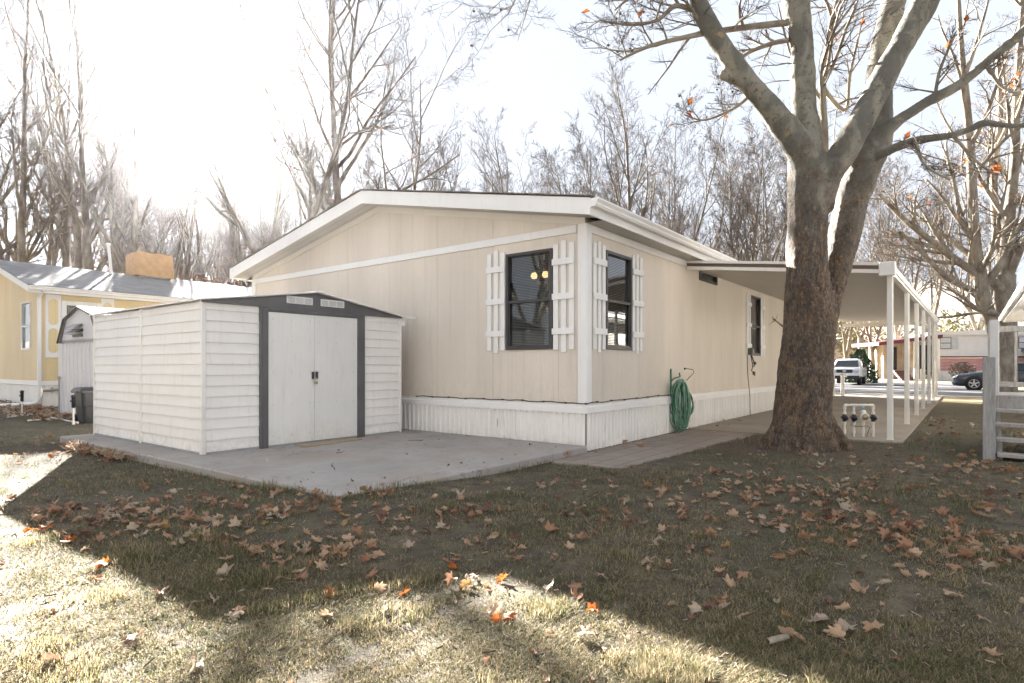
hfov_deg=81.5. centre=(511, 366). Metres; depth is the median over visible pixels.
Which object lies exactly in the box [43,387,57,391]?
wall pipe
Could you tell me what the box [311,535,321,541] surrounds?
fallen leaf
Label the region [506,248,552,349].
window
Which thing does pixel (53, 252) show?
tree
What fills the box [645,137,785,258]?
tree
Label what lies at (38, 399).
drain pipe
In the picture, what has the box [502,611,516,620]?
fallen leaf
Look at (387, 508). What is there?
fallen leaf
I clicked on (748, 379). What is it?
drop cable
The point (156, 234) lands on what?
tree
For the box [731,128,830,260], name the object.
tree
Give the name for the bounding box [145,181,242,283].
tree
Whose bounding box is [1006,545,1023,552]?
fallen leaf
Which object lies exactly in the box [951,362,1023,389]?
parked car
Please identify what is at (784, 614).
fallen leaf
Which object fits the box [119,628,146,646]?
fallen leaf
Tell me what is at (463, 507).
fallen leaf
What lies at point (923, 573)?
fallen leaf
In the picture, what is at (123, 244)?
tree
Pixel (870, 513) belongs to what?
fallen leaf
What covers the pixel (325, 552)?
fallen leaf
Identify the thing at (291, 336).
door
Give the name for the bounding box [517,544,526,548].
fallen leaf
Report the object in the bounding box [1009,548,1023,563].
fallen leaf
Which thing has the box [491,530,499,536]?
fallen leaf
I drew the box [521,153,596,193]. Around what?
tree
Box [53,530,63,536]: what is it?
fallen leaf
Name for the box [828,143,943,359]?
tree
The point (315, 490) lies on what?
fallen leaf
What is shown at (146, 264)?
roof cooler
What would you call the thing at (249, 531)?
fallen leaf
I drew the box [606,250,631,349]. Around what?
window
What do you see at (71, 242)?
tree
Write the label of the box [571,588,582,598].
fallen leaf
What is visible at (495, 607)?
fallen leaf
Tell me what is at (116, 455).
leaf litter
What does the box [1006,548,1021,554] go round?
fallen leaf
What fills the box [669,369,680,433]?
hose stake
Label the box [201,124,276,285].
tree
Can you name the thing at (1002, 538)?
fallen leaf
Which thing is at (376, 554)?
fallen leaf
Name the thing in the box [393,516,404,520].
fallen leaf
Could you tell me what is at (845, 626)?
fallen leaf
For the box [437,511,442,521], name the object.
fallen leaf
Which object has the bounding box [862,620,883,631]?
fallen leaf
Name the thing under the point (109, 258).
vent pipe
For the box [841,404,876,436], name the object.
irrigation manifold
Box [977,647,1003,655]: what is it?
fallen leaf
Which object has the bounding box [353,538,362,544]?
fallen leaf
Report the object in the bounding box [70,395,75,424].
sprinkler riser
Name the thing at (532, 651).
fallen leaf
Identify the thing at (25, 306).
window
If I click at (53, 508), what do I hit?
fallen leaf
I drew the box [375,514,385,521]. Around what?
fallen leaf
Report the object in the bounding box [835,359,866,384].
pickup truck
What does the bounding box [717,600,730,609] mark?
fallen leaf
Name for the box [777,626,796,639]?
fallen leaf
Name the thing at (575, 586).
fallen leaf
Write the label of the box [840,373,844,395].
bollard
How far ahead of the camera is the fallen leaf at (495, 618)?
2.80 m
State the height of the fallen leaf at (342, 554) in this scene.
0.094 m
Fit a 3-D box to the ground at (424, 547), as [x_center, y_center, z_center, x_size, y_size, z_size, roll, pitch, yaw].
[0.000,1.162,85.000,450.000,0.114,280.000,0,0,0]
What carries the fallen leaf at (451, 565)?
on the ground at (424, 547)
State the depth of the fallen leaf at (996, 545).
3.84 m
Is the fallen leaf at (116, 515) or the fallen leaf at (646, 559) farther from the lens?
the fallen leaf at (116, 515)
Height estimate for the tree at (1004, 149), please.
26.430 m
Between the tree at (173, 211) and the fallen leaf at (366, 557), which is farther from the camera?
the tree at (173, 211)
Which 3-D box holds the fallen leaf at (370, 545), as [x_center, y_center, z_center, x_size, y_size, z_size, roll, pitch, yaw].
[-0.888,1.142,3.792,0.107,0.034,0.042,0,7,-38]
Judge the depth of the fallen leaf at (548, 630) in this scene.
2.66 m
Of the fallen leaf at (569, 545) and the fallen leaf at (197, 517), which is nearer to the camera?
the fallen leaf at (569, 545)
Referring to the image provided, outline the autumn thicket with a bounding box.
[3,244,248,285]
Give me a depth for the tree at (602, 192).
41.76 m
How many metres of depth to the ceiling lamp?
10.22 m
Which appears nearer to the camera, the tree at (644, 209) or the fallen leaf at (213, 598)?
the fallen leaf at (213, 598)
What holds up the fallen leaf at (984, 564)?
on the ground at (424, 547)
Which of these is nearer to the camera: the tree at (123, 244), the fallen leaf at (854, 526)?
the fallen leaf at (854, 526)
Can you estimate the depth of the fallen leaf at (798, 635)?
2.61 m
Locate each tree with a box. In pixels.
[0,0,93,262]
[0,0,101,260]
[0,0,152,268]
[0,33,134,264]
[0,35,107,265]
[0,95,186,270]
[1,0,160,270]
[6,0,135,266]
[12,0,182,273]
[18,146,145,267]
[51,1,170,272]
[64,0,419,252]
[71,102,211,272]
[77,122,198,280]
[124,120,250,278]
[127,157,213,279]
[138,137,246,280]
[140,164,231,282]
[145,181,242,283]
[153,127,231,283]
[158,0,464,212]
[161,141,282,283]
[189,107,275,287]
[200,113,307,264]
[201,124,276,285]
[219,155,297,286]
[227,151,391,250]
[241,12,320,246]
[248,45,354,240]
[283,168,369,224]
[297,139,426,211]
[339,138,446,195]
[350,0,487,190]
[382,132,470,190]
[414,132,513,191]
[421,0,1023,453]
[461,106,536,192]
[479,155,519,191]
[481,177,532,192]
[495,121,636,206]
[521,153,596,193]
[529,80,655,209]
[529,149,583,193]
[557,121,664,214]
[581,35,674,229]
[583,122,662,217]
[595,57,755,248]
[630,109,757,253]
[645,116,780,259]
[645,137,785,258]
[701,74,845,260]
[721,122,787,260]
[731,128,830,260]
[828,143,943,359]
[828,227,877,379]
[846,206,932,369]
[857,153,966,338]
[864,0,1023,391]
[866,155,964,332]
[918,118,1023,367]
[978,8,1023,258]
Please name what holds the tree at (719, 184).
on the ground at (424, 547)
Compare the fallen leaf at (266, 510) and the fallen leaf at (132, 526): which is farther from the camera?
the fallen leaf at (266, 510)
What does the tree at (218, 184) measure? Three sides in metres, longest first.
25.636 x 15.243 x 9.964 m
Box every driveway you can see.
[688,394,941,443]
[835,381,967,389]
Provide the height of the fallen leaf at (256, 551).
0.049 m
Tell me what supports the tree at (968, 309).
on the ground at (424, 547)
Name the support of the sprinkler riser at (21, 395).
on the ground at (424, 547)
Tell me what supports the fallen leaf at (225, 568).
on the ground at (424, 547)
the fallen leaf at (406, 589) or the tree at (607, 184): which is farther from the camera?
the tree at (607, 184)
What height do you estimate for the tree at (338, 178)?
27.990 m
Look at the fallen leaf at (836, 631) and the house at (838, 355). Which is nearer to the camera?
the fallen leaf at (836, 631)
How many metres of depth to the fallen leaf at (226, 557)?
3.53 m
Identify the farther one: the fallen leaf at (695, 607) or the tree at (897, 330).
the tree at (897, 330)
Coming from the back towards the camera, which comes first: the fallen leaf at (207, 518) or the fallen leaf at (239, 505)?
the fallen leaf at (239, 505)
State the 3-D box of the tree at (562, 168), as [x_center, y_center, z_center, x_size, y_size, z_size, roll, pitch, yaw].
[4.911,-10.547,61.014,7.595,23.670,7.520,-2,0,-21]
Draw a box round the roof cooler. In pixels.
[125,251,173,280]
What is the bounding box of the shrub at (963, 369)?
[948,361,976,375]
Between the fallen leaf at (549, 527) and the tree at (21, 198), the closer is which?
the fallen leaf at (549, 527)
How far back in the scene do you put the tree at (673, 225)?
41.10 m
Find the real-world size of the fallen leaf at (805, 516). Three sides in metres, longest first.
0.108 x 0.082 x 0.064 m
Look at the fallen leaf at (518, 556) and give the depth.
3.67 m
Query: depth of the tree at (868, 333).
52.88 m
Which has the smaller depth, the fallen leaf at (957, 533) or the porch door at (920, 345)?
the fallen leaf at (957, 533)
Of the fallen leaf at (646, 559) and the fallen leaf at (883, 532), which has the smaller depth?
the fallen leaf at (646, 559)
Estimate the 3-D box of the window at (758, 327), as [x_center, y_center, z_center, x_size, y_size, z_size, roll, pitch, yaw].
[6.056,-1.010,14.871,0.112,1.480,0.840,0,0,38]
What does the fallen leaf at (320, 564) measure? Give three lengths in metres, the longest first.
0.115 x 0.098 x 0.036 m
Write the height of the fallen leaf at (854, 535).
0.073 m
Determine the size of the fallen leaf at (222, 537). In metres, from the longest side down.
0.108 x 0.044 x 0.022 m
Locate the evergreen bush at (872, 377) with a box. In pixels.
[845,349,879,382]
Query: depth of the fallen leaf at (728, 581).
3.25 m
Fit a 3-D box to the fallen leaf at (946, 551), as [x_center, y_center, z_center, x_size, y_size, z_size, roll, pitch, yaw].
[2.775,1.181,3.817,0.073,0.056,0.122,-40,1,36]
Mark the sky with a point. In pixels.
(539, 76)
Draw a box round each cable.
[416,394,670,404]
[747,354,750,415]
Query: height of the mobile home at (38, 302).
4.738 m
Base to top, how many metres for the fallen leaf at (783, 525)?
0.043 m
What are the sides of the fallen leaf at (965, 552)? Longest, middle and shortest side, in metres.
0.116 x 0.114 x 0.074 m
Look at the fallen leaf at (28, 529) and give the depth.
4.22 m
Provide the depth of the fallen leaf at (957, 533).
4.13 m
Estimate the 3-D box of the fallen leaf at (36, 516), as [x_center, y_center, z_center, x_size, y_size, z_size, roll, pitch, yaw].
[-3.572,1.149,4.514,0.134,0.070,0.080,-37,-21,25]
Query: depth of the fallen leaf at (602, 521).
4.44 m
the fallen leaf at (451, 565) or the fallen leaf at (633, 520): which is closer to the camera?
the fallen leaf at (451, 565)
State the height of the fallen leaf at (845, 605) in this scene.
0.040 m
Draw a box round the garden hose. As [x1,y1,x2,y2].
[669,379,693,432]
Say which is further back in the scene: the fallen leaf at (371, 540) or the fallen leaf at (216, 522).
the fallen leaf at (216, 522)
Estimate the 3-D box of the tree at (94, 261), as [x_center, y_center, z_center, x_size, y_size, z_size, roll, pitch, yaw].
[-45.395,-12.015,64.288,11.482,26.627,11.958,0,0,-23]
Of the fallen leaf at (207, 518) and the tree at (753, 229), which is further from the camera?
the tree at (753, 229)
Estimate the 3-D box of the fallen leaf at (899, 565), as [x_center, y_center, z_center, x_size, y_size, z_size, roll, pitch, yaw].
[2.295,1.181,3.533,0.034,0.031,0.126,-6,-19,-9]
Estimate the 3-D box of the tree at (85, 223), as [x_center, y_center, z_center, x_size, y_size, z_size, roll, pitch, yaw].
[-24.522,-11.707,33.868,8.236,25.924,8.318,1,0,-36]
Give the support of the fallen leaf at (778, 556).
on the ground at (424, 547)
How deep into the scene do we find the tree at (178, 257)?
40.20 m
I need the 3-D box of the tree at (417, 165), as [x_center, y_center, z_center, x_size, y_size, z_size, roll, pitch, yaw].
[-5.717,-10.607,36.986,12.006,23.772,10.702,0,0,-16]
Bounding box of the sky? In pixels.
[0,0,1023,288]
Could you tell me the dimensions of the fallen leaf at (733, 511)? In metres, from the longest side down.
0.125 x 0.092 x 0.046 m
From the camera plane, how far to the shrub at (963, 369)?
46.85 m
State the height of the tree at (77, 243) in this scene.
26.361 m
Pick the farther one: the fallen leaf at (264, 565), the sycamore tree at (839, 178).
the sycamore tree at (839, 178)
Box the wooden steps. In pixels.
[983,319,1023,459]
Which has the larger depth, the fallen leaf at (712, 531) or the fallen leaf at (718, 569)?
the fallen leaf at (712, 531)
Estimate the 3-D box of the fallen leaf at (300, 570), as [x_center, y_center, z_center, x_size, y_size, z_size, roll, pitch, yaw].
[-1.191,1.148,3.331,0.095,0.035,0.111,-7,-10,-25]
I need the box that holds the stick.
[765,633,789,644]
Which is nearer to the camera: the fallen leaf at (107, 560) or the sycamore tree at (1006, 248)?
the fallen leaf at (107, 560)
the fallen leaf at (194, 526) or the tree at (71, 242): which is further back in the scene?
the tree at (71, 242)
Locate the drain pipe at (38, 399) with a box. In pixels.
[0,397,41,406]
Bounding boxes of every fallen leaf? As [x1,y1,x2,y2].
[22,527,37,533]
[34,513,48,521]
[39,524,53,530]
[41,603,59,611]
[42,653,62,660]
[45,504,60,512]
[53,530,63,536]
[60,538,74,543]
[64,535,75,543]
[88,560,107,568]
[91,531,104,541]
[95,556,109,566]
[100,511,114,518]
[110,512,121,518]
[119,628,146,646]
[124,522,139,531]
[135,507,149,513]
[145,497,159,505]
[151,513,161,520]
[162,530,171,537]
[180,530,193,537]
[181,511,195,520]
[182,507,194,513]
[186,523,198,529]
[189,650,202,672]
[195,515,207,520]
[197,527,209,534]
[201,516,214,521]
[209,593,218,603]
[211,495,217,504]
[211,519,221,525]
[215,534,225,543]
[217,562,233,575]
[218,555,233,559]
[228,515,241,526]
[228,609,244,619]
[229,497,244,509]
[232,605,245,610]
[245,526,255,533]
[249,545,265,553]
[254,508,264,519]
[261,507,272,512]
[262,562,269,569]
[271,539,286,547]
[272,554,292,565]
[274,541,282,552]
[291,567,306,572]
[293,570,307,579]
[303,527,310,533]
[310,487,321,493]
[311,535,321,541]
[313,559,328,570]
[318,609,333,615]
[319,548,332,557]
[324,586,336,597]
[330,505,341,510]
[333,544,354,557]
[337,542,344,548]
[341,517,349,525]
[341,533,354,540]
[341,541,350,550]
[351,526,363,536]
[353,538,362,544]
[359,553,370,561]
[364,538,376,544]
[366,542,376,548]
[366,567,377,577]
[371,550,384,558]
[374,509,387,515]
[374,581,386,593]
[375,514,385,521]
[378,603,390,613]
[382,505,391,513]
[386,526,401,532]
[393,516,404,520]
[398,585,410,595]
[401,540,414,551]
[436,519,445,529]
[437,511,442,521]
[443,571,457,585]
[447,560,459,568]
[458,579,471,590]
[460,504,472,511]
[461,538,472,545]
[467,510,475,516]
[481,502,491,510]
[483,582,491,590]
[485,516,491,522]
[485,599,505,615]
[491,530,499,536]
[491,613,501,622]
[495,574,507,582]
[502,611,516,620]
[510,532,519,537]
[513,554,524,559]
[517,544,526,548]
[528,647,538,653]
[542,628,553,637]
[543,581,553,588]
[544,520,559,531]
[564,541,574,548]
[568,582,582,590]
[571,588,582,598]
[575,625,595,638]
[576,531,590,540]
[584,602,600,613]
[598,515,605,524]
[623,497,629,505]
[627,516,637,523]
[639,556,653,565]
[657,524,665,532]
[668,600,678,605]
[688,601,703,613]
[703,598,715,607]
[704,525,716,536]
[711,592,727,603]
[713,566,725,572]
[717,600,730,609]
[721,540,731,547]
[723,574,735,587]
[726,508,737,516]
[734,611,749,620]
[736,570,748,578]
[766,520,778,524]
[772,596,779,602]
[773,553,785,558]
[774,523,789,528]
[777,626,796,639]
[781,609,792,617]
[787,549,797,554]
[795,632,807,643]
[801,512,814,518]
[804,613,828,621]
[821,515,835,524]
[823,536,837,542]
[823,624,845,639]
[824,597,836,602]
[831,508,849,518]
[834,601,852,611]
[834,618,857,630]
[838,500,851,509]
[839,532,855,540]
[848,523,861,528]
[849,579,867,592]
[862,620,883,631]
[864,510,880,517]
[875,578,891,584]
[876,527,896,539]
[891,533,901,538]
[892,562,905,567]
[896,536,912,548]
[900,569,910,576]
[903,517,916,528]
[904,547,922,555]
[915,568,933,578]
[937,545,948,554]
[941,589,963,596]
[945,563,963,570]
[946,523,959,528]
[954,526,963,539]
[957,546,973,557]
[966,539,983,545]
[969,545,985,551]
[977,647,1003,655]
[978,559,995,570]
[993,541,1005,551]
[996,535,1006,542]
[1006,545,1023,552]
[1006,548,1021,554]
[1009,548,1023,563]
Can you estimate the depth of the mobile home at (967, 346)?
49.89 m
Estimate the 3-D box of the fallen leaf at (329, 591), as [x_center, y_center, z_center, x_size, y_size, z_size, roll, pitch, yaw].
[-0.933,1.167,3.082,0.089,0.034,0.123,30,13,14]
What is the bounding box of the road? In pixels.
[835,387,1023,395]
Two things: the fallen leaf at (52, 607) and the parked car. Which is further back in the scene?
the parked car
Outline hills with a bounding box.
[836,279,1023,367]
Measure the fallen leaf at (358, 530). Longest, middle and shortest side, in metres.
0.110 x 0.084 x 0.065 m
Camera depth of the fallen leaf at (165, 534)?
4.02 m
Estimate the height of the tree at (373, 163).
16.832 m
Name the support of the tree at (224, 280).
on the ground at (424, 547)
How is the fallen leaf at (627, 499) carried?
on the ground at (424, 547)
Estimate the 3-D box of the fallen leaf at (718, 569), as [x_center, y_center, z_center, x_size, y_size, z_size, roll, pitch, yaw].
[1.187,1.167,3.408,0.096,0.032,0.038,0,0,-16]
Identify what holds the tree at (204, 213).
on the ground at (424, 547)
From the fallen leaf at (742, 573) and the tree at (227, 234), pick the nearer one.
the fallen leaf at (742, 573)
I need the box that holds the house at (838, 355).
[835,338,868,367]
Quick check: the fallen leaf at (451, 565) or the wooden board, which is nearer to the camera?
the fallen leaf at (451, 565)
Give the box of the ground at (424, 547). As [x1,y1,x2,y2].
[0,379,1023,682]
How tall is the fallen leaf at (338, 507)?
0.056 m
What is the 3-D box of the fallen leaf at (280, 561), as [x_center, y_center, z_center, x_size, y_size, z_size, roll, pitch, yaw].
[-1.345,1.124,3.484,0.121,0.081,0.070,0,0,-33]
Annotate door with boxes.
[269,312,313,444]
[314,315,356,439]
[893,347,896,369]
[920,345,931,369]
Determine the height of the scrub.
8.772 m
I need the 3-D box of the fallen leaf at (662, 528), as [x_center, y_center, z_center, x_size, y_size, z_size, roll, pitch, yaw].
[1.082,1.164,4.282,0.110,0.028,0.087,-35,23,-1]
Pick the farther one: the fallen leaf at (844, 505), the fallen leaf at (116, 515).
the fallen leaf at (844, 505)
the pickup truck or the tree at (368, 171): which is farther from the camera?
the tree at (368, 171)
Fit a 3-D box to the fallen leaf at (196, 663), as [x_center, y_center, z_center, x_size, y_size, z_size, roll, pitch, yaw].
[-1.236,1.152,2.340,0.041,0.064,0.103,0,0,-11]
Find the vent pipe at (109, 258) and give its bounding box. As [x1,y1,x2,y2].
[106,243,112,273]
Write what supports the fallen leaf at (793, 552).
on the ground at (424, 547)
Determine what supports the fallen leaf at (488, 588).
on the ground at (424, 547)
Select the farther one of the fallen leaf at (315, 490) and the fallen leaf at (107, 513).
the fallen leaf at (315, 490)
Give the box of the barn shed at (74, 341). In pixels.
[56,306,122,412]
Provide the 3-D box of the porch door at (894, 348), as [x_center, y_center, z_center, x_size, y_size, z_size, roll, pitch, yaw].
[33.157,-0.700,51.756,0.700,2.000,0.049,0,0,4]
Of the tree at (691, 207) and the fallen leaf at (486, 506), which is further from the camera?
the tree at (691, 207)
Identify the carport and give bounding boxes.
[686,260,938,439]
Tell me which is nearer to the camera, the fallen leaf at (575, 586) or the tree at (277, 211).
the fallen leaf at (575, 586)
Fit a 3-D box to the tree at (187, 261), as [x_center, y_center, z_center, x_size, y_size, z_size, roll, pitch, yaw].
[-20.031,-6.861,37.134,2.955,16.230,6.573,0,0,39]
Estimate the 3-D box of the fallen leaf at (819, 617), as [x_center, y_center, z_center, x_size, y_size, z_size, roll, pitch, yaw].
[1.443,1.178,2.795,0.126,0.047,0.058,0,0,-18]
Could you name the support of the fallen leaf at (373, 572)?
on the ground at (424, 547)
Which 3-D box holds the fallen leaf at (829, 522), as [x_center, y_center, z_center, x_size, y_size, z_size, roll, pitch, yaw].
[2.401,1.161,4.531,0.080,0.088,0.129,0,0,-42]
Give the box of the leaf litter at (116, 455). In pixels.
[0,399,1023,682]
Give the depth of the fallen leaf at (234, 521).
4.23 m
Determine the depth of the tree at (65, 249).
39.65 m
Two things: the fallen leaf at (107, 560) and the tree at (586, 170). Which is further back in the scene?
the tree at (586, 170)
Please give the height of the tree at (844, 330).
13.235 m
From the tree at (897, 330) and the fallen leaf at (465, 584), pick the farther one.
the tree at (897, 330)
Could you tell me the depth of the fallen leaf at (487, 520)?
4.37 m
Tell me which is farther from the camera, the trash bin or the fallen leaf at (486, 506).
the trash bin
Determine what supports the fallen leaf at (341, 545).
on the ground at (424, 547)
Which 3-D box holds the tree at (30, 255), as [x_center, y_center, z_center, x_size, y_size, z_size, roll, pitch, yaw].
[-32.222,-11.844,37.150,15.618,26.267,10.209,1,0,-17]
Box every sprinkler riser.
[19,390,23,414]
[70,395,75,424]
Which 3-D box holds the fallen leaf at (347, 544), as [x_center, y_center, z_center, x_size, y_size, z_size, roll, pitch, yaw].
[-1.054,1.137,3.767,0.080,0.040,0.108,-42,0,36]
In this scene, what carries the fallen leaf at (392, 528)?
on the ground at (424, 547)
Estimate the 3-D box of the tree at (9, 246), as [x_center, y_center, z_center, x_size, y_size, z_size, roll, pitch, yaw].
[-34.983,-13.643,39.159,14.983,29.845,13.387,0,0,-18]
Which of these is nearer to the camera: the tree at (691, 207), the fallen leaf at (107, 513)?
the fallen leaf at (107, 513)
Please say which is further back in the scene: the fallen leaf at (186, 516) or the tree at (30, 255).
the tree at (30, 255)
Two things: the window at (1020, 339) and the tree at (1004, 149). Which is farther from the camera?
the window at (1020, 339)
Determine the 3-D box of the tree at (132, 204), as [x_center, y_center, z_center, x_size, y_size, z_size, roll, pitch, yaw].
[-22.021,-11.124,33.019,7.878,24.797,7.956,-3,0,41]
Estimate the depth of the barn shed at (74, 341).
14.26 m
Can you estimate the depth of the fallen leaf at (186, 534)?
4.00 m
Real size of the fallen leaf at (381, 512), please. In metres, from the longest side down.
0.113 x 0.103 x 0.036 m
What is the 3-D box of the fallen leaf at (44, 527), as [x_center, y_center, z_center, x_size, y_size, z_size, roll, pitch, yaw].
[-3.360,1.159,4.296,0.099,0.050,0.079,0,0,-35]
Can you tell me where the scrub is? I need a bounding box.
[835,309,985,367]
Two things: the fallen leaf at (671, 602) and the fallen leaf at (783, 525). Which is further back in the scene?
the fallen leaf at (783, 525)
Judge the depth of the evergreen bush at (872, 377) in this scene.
43.06 m
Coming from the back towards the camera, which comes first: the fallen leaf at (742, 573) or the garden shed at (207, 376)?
the garden shed at (207, 376)
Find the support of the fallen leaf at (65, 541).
on the ground at (424, 547)
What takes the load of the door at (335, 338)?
in the garden shed at (207, 376)
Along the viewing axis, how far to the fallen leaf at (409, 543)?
3.81 m
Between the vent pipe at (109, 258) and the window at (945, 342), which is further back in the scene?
the window at (945, 342)
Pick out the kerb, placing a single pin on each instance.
(949, 396)
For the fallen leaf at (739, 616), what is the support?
on the ground at (424, 547)
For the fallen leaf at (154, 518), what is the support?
on the ground at (424, 547)
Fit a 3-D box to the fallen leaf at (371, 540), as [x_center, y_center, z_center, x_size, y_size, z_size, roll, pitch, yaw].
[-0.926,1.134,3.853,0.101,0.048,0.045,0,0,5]
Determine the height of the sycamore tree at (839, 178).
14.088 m
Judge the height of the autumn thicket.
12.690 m
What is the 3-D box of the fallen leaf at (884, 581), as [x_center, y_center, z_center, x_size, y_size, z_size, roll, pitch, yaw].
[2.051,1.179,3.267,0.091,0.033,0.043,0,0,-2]
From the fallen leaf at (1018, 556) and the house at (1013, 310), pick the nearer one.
the fallen leaf at (1018, 556)
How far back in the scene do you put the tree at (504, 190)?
44.45 m
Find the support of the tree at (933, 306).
on the ground at (424, 547)
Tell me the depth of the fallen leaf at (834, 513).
4.69 m
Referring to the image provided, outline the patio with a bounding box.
[60,429,586,496]
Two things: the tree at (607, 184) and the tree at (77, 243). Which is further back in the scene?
the tree at (607, 184)
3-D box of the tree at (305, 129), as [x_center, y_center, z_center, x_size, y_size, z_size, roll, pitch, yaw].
[-14.022,-10.000,39.528,7.233,22.543,7.162,0,0,31]
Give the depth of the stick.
2.54 m
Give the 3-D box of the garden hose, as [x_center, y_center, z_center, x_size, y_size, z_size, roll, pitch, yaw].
[3.021,0.691,10.538,0.489,0.954,0.247,0,0,-6]
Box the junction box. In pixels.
[748,348,755,375]
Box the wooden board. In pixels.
[294,437,361,446]
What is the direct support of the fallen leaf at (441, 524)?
on the ground at (424, 547)
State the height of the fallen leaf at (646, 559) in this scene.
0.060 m
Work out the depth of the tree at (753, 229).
38.96 m
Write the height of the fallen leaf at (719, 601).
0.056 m
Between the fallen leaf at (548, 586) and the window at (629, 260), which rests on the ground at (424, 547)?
the fallen leaf at (548, 586)
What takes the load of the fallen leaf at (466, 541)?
on the ground at (424, 547)
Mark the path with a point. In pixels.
(659, 447)
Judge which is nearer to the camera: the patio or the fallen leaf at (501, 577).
the fallen leaf at (501, 577)
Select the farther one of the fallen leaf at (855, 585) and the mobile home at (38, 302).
the mobile home at (38, 302)
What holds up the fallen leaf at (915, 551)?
on the ground at (424, 547)
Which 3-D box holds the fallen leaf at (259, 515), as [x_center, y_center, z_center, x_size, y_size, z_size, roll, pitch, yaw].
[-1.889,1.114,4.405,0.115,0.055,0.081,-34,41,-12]
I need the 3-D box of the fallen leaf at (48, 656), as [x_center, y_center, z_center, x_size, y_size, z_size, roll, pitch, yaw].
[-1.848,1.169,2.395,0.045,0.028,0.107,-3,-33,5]
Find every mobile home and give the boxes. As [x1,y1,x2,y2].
[0,260,251,407]
[229,189,834,450]
[852,330,1023,380]
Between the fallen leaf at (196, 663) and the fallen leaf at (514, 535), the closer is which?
the fallen leaf at (196, 663)
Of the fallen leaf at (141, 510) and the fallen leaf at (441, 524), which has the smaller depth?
the fallen leaf at (441, 524)
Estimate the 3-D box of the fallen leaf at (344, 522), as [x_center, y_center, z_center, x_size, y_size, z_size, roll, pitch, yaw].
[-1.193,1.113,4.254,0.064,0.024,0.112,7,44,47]
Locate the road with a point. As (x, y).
(953, 392)
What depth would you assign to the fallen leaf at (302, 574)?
3.30 m
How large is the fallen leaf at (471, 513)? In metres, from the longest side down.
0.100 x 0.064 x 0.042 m
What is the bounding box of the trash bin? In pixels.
[71,387,92,423]
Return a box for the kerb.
[835,393,982,397]
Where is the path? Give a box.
[551,430,754,468]
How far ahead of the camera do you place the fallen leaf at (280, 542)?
3.80 m
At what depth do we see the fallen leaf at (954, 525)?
4.40 m
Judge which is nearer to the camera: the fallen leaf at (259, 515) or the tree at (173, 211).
the fallen leaf at (259, 515)
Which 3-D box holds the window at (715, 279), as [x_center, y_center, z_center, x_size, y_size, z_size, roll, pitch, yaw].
[4.006,-1.830,12.176,0.078,0.230,1.030,0,0,38]
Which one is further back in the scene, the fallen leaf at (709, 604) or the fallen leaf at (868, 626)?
the fallen leaf at (709, 604)
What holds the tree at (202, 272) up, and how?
on the ground at (424, 547)
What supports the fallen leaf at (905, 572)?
on the ground at (424, 547)
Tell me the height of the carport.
3.162 m
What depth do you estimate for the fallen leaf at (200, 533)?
4.01 m
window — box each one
[21,301,30,349]
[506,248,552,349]
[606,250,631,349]
[699,271,717,284]
[751,295,760,355]
[940,337,950,348]
[1018,336,1023,348]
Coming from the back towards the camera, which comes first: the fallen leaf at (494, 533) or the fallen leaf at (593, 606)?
the fallen leaf at (494, 533)
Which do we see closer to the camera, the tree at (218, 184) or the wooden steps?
the wooden steps
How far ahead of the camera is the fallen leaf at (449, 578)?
3.25 m
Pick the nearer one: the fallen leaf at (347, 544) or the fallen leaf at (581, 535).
the fallen leaf at (347, 544)
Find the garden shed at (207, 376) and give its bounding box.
[89,290,416,454]
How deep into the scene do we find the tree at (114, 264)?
38.82 m
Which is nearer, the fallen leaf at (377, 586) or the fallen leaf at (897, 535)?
the fallen leaf at (377, 586)
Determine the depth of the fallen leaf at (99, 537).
3.96 m
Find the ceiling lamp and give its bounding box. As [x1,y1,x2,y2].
[531,255,547,278]
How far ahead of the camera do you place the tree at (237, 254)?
37.95 m
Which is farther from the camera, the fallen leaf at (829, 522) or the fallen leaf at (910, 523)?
the fallen leaf at (829, 522)
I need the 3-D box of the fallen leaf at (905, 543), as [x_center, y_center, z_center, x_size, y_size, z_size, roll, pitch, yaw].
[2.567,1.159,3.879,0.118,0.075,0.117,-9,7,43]
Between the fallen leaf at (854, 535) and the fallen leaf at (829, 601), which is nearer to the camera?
the fallen leaf at (829, 601)
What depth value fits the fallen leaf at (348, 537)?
3.92 m
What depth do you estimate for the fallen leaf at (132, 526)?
4.19 m
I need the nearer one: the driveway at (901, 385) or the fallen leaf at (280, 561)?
the fallen leaf at (280, 561)
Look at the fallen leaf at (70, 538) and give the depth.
3.99 m
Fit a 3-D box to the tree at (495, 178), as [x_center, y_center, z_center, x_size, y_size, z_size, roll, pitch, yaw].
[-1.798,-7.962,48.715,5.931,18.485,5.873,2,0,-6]
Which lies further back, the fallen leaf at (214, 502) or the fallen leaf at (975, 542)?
the fallen leaf at (214, 502)
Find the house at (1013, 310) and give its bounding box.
[998,277,1023,321]
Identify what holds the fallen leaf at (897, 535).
on the leaf litter at (116, 455)
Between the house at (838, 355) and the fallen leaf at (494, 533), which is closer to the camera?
the fallen leaf at (494, 533)
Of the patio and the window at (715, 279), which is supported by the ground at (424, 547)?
the patio

